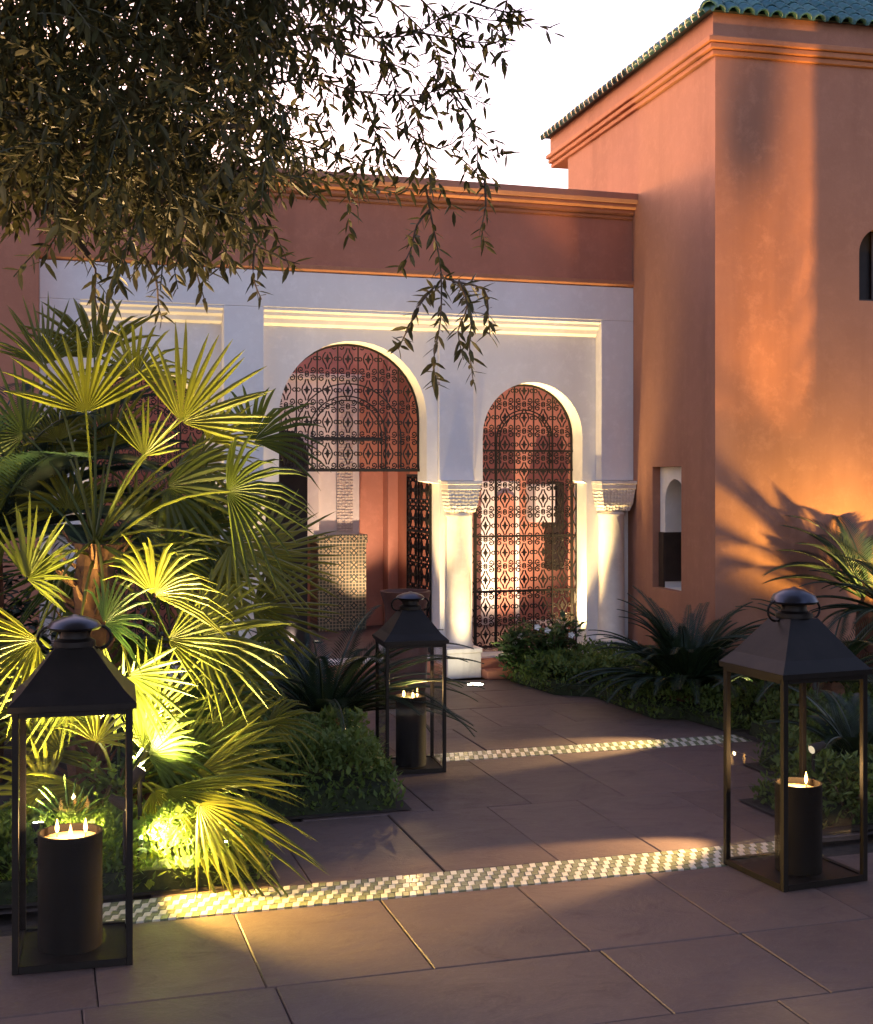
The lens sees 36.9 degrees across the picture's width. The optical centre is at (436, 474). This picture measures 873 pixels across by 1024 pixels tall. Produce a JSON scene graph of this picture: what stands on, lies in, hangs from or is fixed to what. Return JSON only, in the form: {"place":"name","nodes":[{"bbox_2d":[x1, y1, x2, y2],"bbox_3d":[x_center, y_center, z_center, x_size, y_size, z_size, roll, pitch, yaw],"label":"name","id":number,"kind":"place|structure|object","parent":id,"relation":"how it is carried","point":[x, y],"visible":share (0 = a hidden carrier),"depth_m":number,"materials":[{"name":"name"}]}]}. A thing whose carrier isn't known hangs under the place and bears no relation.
{"place":"outdoors","nodes":[
{"label":"outdoors","id":0,"kind":"place"},
{"bbox_2d":[0,718,410,907],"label":"bed soil","id":1,"kind":"structure","parent":0,"point":[6,798],"depth_m":6.50,"materials":[{"name":"brown soil"}]},
{"bbox_2d":[3,557,55,745],"bbox_3d":[-2.748,1.007,7.683,1.420,1.395,0.982,0,0,-23],"label":"leafy shrub","id":2,"kind":"object","parent":1,"relation":"on","point":[15,612],"visible":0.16,"depth_m":7.87,"materials":[{"name":"green plant"}]},
{"bbox_2d":[32,822,44,864],"bbox_3d":[-1.629,1.559,5.345,0.052,0.283,0.066,0,0,0],"label":"garden spotlight","id":3,"kind":"object","parent":1,"relation":"on","point":[36,826],"visible":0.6,"depth_m":5.33,"materials":[{"name":"black metal"}]},
{"bbox_2d":[39,744,136,828],"bbox_3d":[-1.571,1.442,5.754,0.561,0.524,0.285,0,0,-19],"label":"leafy shrub","id":4,"kind":"object","parent":1,"relation":"on","point":[102,781],"visible":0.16,"depth_m":5.76,"materials":[{"name":"green plant"}]},
{"bbox_2d":[7,605,171,756],"bbox_3d":[-2.005,1.215,7.609,0.979,0.978,0.880,0,0,0],"label":"leafy shrub","id":5,"kind":"object","parent":1,"relation":"on","point":[47,640],"visible":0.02,"depth_m":7.62,"materials":[{"name":"green plant"}]},
{"bbox_2d":[108,794,124,871],"bbox_3d":[-1.286,1.498,5.300,0.090,0.405,0.051,0,0,0],"label":"garden spotlight","id":6,"kind":"object","parent":1,"relation":"on","point":[117,801],"visible":0.5,"depth_m":5.29,"materials":[{"name":"black metal"}]},
{"bbox_2d":[0,345,242,782],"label":"feather palm","id":7,"kind":"object","parent":1,"relation":"on","point":[29,478],"visible":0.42,"depth_m":6.88,"materials":[{"name":"green plant"}]},
{"bbox_2d":[121,836,141,860],"bbox_3d":[-1.270,1.594,5.450,0.090,0.211,0.051,0,0,0],"label":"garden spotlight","id":8,"kind":"object","parent":1,"relation":"on","point":[138,858],"visible":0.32,"depth_m":5.44,"materials":[{"name":"black metal"}]},
{"bbox_2d":[0,796,274,904],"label":"ground cover","id":9,"kind":"object","parent":1,"relation":"on","point":[171,872],"visible":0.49,"depth_m":5.37,"materials":[{"name":"green plant"}]},
{"bbox_2d":[133,766,145,847],"bbox_3d":[-1.258,1.462,5.489,0.084,0.477,0.051,0,0,-44],"label":"garden spotlight","id":10,"kind":"object","parent":1,"relation":"on","point":[139,772],"visible":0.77,"depth_m":5.49,"materials":[{"name":"black metal"}]},
{"bbox_2d":[136,768,144,806],"bbox_3d":[-1.306,1.494,5.750,0.053,0.412,0.053,0,0,0],"label":"garden spotlight","id":11,"kind":"object","parent":1,"relation":"on","point":[143,779],"visible":0.24,"depth_m":5.74,"materials":[{"name":"black metal"}]},
{"bbox_2d":[0,618,328,898],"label":"fan palm","id":12,"kind":"object","parent":1,"relation":"on","point":[228,742],"visible":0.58,"depth_m":5.60,"materials":[{"name":"green plant"}]},
{"bbox_2d":[143,832,185,856],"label":"leafy shrub","id":13,"kind":"object","parent":1,"relation":"on","point":[172,847],"visible":0.12,"depth_m":5.56,"materials":[{"name":"green plant"}]},
{"bbox_2d":[0,274,344,789],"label":"fan palm","id":14,"kind":"object","parent":1,"relation":"on","point":[99,560],"visible":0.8,"depth_m":6.31,"materials":[{"name":"green plant"}]},
{"bbox_2d":[67,660,367,774],"bbox_3d":[-1.525,1.509,8.763,1.987,0.382,2.566,0,0,-20],"label":"ground cover","id":15,"kind":"object","parent":1,"relation":"on","point":[122,749],"visible":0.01,"depth_m":8.09,"materials":[{"name":"green plant"}]},
{"bbox_2d":[261,641,334,693],"bbox_3d":[-0.974,1.335,9.037,0.632,0.409,0.668,0,0,-38],"label":"agave","id":16,"kind":"object","parent":15,"relation":"on","point":[286,659],"visible":0.06,"depth_m":8.94,"materials":[{"name":"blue plant"}]},
{"bbox_2d":[120,700,407,817],"bbox_3d":[-0.932,1.467,6.915,1.438,0.466,1.075,0,0,-16],"label":"ground cover","id":17,"kind":"object","parent":1,"relation":"on","point":[349,773],"visible":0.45,"depth_m":6.64,"materials":[{"name":"green plant"}]},
{"bbox_2d":[212,605,485,737],"bbox_3d":[-0.569,1.267,7.759,1.726,0.865,1.819,0,0,0],"label":"sago palm","id":18,"kind":"object","parent":1,"relation":"on","point":[317,695],"visible":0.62,"depth_m":7.67,"materials":[{"name":"green plant"}]},
{"bbox_2d":[1,0,703,188],"label":"sky","id":19,"kind":"structure","parent":0,"point":[543,82],"materials":[{"name":"white"}]},
{"bbox_2d":[0,679,872,1023],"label":"path","id":20,"kind":"structure","parent":0,"point":[722,945],"depth_m":4.96,"materials":[{"name":"tile"}]},
{"bbox_2d":[7,614,136,974],"bbox_3d":[-1.294,1.100,4.679,0.426,1.200,0.426,0,0,-14],"label":"floor lantern","id":21,"kind":"object","parent":20,"relation":"on","point":[76,672],"visible":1,"depth_m":4.53,"materials":[{"name":"brown metal"}]},
{"bbox_2d":[38,818,102,955],"bbox_3d":[-1.308,1.458,4.676,0.224,0.443,0.224,0,0,0],"label":"candle","id":22,"kind":"object","parent":21,"relation":"on","point":[70,888],"visible":1,"depth_m":4.58,"materials":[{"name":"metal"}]},
{"bbox_2d":[380,589,430,694],"bbox_3d":[-0.228,1.278,9.600,0.372,0.845,0.372,0,0,0],"label":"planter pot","id":23,"kind":"object","parent":20,"relation":"on","point":[388,596],"visible":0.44,"depth_m":9.48,"materials":[{"name":"ceramic"}]},
{"bbox_2d":[373,591,448,774],"bbox_3d":[-0.152,1.190,7.593,0.376,1.020,0.376,0,0,-13],"label":"floor lantern","id":24,"kind":"object","parent":20,"relation":"on","point":[408,624],"visible":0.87,"depth_m":7.47,"materials":[{"name":"brown metal"}]},
{"bbox_2d":[396,689,425,767],"bbox_3d":[-0.148,1.460,7.574,0.176,0.438,0.176,0,0,0],"label":"candle","id":25,"kind":"object","parent":24,"relation":"on","point":[410,738],"visible":0.78,"depth_m":7.50,"materials":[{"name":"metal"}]},
{"bbox_2d":[103,841,826,923],"bbox_3d":[0.113,1.707,5.483,3.377,0.017,0.273,0,0,-17],"label":"mosaic strip","id":26,"kind":"object","parent":20,"relation":"on","point":[227,903],"visible":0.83,"depth_m":5.42,"materials":[{"name":"tile"}]},
{"bbox_2d":[466,683,484,685],"bbox_3d":[0.313,1.707,10.567,0.150,0.026,0.150,0,0,0],"label":"ground light","id":27,"kind":"object","parent":20,"relation":"on","point":[480,684],"visible":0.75,"depth_m":10.56,"materials":[{"name":"beige"}]},
{"bbox_2d":[395,735,751,761],"bbox_3d":[0.843,1.708,8.106,3.050,0.016,0.215,0,0,-17],"label":"mosaic strip","id":28,"kind":"object","parent":20,"relation":"on","point":[565,749],"visible":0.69,"depth_m":8.12,"materials":[{"name":"tile"}]},
{"bbox_2d":[719,586,871,891],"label":"floor lantern","id":29,"kind":"object","parent":20,"relation":"on","point":[793,640],"visible":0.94,"depth_m":5.48,"materials":[{"name":"brown metal"}]},
{"bbox_2d":[775,773,821,875],"bbox_3d":[1.539,1.475,5.565,0.196,0.408,0.196,0,0,0],"label":"candle","id":30,"kind":"object","parent":29,"relation":"on","point":[805,826],"visible":0.68,"depth_m":5.48,"materials":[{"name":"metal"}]},
{"bbox_2d":[0,619,872,936],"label":"ground","id":31,"kind":"structure","parent":0,"point":[840,847],"depth_m":6.07,"materials":[{"name":"soil"}]},
{"bbox_2d":[0,63,38,704],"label":"side building","id":32,"kind":"structure","parent":31,"relation":"on","point":[11,294],"depth_m":9.57,"materials":[{"name":"paint"}]},
{"bbox_2d":[0,0,565,399],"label":"olive tree","id":33,"kind":"object","parent":31,"relation":"on","point":[98,133],"visible":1,"depth_m":3.00,"materials":[{"name":"green plant"}]},
{"bbox_2d":[39,165,637,685],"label":"arcade building","id":34,"kind":"structure","parent":31,"relation":"on","point":[557,269],"depth_m":11.16,"materials":[{"name":"white paint"}]},
{"bbox_2d":[83,374,215,661],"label":"iron gate","id":35,"kind":"structure","parent":34,"relation":"attached to","point":[155,459],"depth_m":10.49,"materials":[{"name":"black metal"}]},
{"bbox_2d":[265,430,307,646],"bbox_3d":[-1.370,0.576,11.732,0.423,1.942,0.060,0,0,-18],"label":"dark doorway","id":36,"kind":"structure","parent":34,"relation":"in","point":[295,482],"depth_m":11.74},
{"bbox_2d":[279,344,419,471],"bbox_3d":[-0.745,-0.558,10.986,1.310,1.073,0.032,0,0,-18],"label":"iron grille","id":37,"kind":"object","parent":34,"relation":"attached to","point":[358,439],"visible":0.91,"depth_m":11.00,"materials":[{"name":"black metal"}]},
{"bbox_2d":[406,474,430,652],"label":"iron gate","id":38,"kind":"structure","parent":34,"relation":"attached to","point":[418,490],"depth_m":11.50,"materials":[{"name":"black metal"}]},
{"bbox_2d":[472,384,576,649],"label":"iron gate","id":39,"kind":"structure","parent":34,"relation":"attached to","point":[495,535],"depth_m":11.48,"materials":[{"name":"black metal"}]},
{"bbox_2d":[544,481,563,569],"bbox_3d":[1.252,0.541,13.914,0.147,0.933,0.190,0,0,-18],"label":"court doorway","id":40,"kind":"structure","parent":34,"relation":"in","point":[555,546],"depth_m":13.83,"materials":[{"name":"brown wood"}]},
{"bbox_2d":[540,0,872,689],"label":"tower building","id":41,"kind":"structure","parent":31,"relation":"on","point":[729,143],"depth_m":10.10,"materials":[{"name":"paint"}]},
{"bbox_2d":[859,232,872,299],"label":"window pane","id":42,"kind":"structure","parent":41,"relation":"in","point":[864,250],"depth_m":10.36,"materials":[{"name":"black glass"}]},
{"bbox_2d":[859,233,872,300],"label":"window frame","id":43,"kind":"structure","parent":41,"relation":"in","point":[871,234],"depth_m":10.34,"materials":[{"name":"brown wood"}]},
{"bbox_2d":[504,678,872,833],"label":"bed soil","id":44,"kind":"structure","parent":0,"point":[758,804],"depth_m":6.78,"materials":[{"name":"brown soil"}]},
{"bbox_2d":[491,612,543,676],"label":"leafy shrub","id":45,"kind":"object","parent":44,"relation":"on","point":[514,642],"visible":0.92,"depth_m":10.72,"materials":[{"name":"green plant"}]},
{"bbox_2d":[522,650,567,678],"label":"leafy shrub","id":46,"kind":"object","parent":44,"relation":"on","point":[533,667],"visible":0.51,"depth_m":10.39,"materials":[{"name":"green plant"}]},
{"bbox_2d":[515,610,586,669],"bbox_3d":[0.925,1.408,10.673,0.505,0.590,0.509,0,0,34],"label":"leafy shrub","id":47,"kind":"object","parent":44,"relation":"on","point":[557,631],"visible":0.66,"depth_m":10.65,"materials":[{"name":"green plant"}]},
{"bbox_2d":[541,657,592,695],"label":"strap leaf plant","id":48,"kind":"object","parent":44,"relation":"on","point":[565,676],"visible":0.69,"depth_m":10.16,"materials":[{"name":"green plant"}]},
{"bbox_2d":[553,650,602,689],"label":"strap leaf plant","id":49,"kind":"object","parent":44,"relation":"on","point":[582,670],"visible":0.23,"depth_m":10.27,"materials":[{"name":"green plant"}]},
{"bbox_2d":[566,585,776,704],"bbox_3d":[1.790,1.279,9.413,1.638,0.905,1.640,0,0,32],"label":"sago palm","id":50,"kind":"object","parent":44,"relation":"on","point":[685,659],"visible":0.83,"depth_m":9.26,"materials":[{"name":"green plant"}]},
{"bbox_2d":[502,634,859,729],"bbox_3d":[1.851,1.503,9.899,1.896,0.394,2.581,0,0,-19],"label":"ground cover","id":51,"kind":"object","parent":44,"relation":"on","point":[646,701],"visible":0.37,"depth_m":9.46,"materials":[{"name":"green plant"}]},
{"bbox_2d":[699,599,872,723],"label":"sago palm","id":52,"kind":"object","parent":44,"relation":"on","point":[854,648],"visible":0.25,"depth_m":8.40,"materials":[{"name":"green plant"}]},
{"bbox_2d":[744,679,872,828],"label":"ground cover","id":53,"kind":"object","parent":44,"relation":"on","point":[839,815],"visible":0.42,"depth_m":6.77,"materials":[{"name":"green plant"}]},
{"bbox_2d":[759,684,872,784],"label":"sago palm","id":54,"kind":"object","parent":44,"relation":"on","point":[839,739],"visible":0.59,"depth_m":7.02,"materials":[{"name":"green plant"}]},
{"bbox_2d":[808,741,825,778],"bbox_3d":[1.863,1.504,6.394,0.089,0.392,0.051,0,0,-26],"label":"garden spotlight","id":55,"kind":"object","parent":44,"relation":"on","point":[815,748],"visible":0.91,"depth_m":6.38,"materials":[{"name":"black metal"}]},
{"bbox_2d":[762,515,872,698],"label":"feather palm","id":56,"kind":"object","parent":44,"relation":"on","point":[844,564],"visible":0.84,"depth_m":9.71,"materials":[{"name":"green plant"}]},
{"bbox_2d":[799,542,872,630],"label":"sago palm","id":57,"kind":"object","parent":44,"relation":"on","point":[868,592],"visible":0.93,"depth_m":8.77,"materials":[{"name":"green plant"}]},
{"bbox_2d":[810,762,872,820],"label":"leafy shrub","id":58,"kind":"object","parent":44,"relation":"on","point":[852,793],"visible":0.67,"depth_m":6.34,"materials":[{"name":"green plant"}]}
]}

